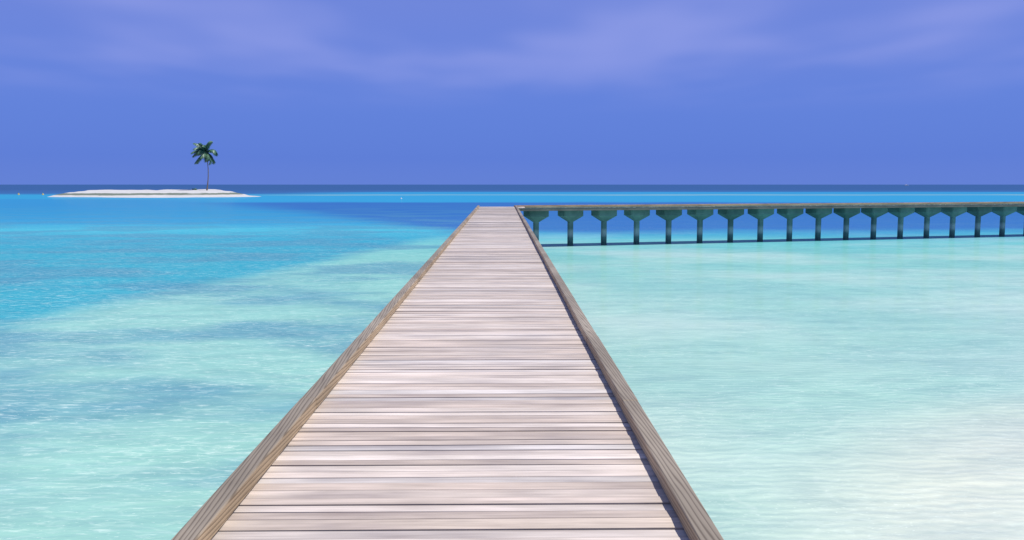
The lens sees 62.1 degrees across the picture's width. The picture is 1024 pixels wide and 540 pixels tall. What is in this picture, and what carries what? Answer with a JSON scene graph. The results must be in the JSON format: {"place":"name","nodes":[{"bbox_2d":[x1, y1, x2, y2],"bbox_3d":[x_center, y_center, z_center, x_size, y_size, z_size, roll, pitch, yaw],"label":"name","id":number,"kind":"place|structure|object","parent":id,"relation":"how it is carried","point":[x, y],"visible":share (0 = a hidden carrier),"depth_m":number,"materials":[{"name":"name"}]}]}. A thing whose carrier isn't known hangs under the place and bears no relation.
{"place":"outdoors","nodes":[
{"label":"outdoors","id":0,"kind":"place"},
{"bbox_2d":[49,189,260,197],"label":"sand island","id":1,"kind":"structure","parent":0,"point":[168,193],"depth_m":250.63,"materials":[{"name":"white sand"}]},
{"bbox_2d":[190,141,217,189],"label":"palm","id":2,"kind":"object","parent":1,"relation":"on","point":[200,148],"depth_m":280.60,"materials":[{"name":"green plant"}]},
{"bbox_2d":[211,207,688,539],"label":"jetty deck planks","id":3,"kind":"object","parent":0,"point":[470,396],"visible":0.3,"depth_m":5.19,"materials":[{"name":"grey wood"}]},
{"bbox_2d":[0,185,1023,539],"bbox_3d":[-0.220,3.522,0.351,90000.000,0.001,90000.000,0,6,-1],"label":"sea water","id":4,"kind":"structure","parent":0,"point":[166,365],"depth_m":19.91,"materials":[{"name":"blue liquid"}]},
{"bbox_2d":[523,207,1023,245],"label":"pier supports","id":5,"kind":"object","parent":4,"relation":"in","point":[699,216],"visible":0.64,"depth_m":53.14,"materials":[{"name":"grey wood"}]},
{"bbox_2d":[514,202,1023,207],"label":"branch jetty kerbs","id":6,"kind":"structure","parent":5,"relation":"on","point":[678,205],"depth_m":52.49,"materials":[{"name":"brown wood"}]},
{"bbox_2d":[519,204,1023,210],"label":"branch jetty beams","id":7,"kind":"structure","parent":5,"relation":"on","point":[699,208],"depth_m":51.72,"materials":[{"name":"grey wood"}]},
{"bbox_2d":[514,204,1002,207],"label":"jetty deck planks","id":8,"kind":"object","parent":7,"relation":"on","point":[757,206],"visible":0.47,"depth_m":51.42,"materials":[{"name":"grey wood"}]},
{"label":"jetty","id":9,"kind":"object","parent":4,"relation":"in","visible":0},
{"bbox_2d":[171,205,723,539],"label":"jetty kerbs","id":10,"kind":"structure","parent":9,"relation":"on","point":[210,516],"depth_m":4.96,"materials":[{"name":"brown wood"}]},
{"bbox_2d":[0,0,1023,184],"label":"sky","id":11,"kind":"structure","parent":0,"point":[93,92],"materials":[{"name":"blue"}]}
]}

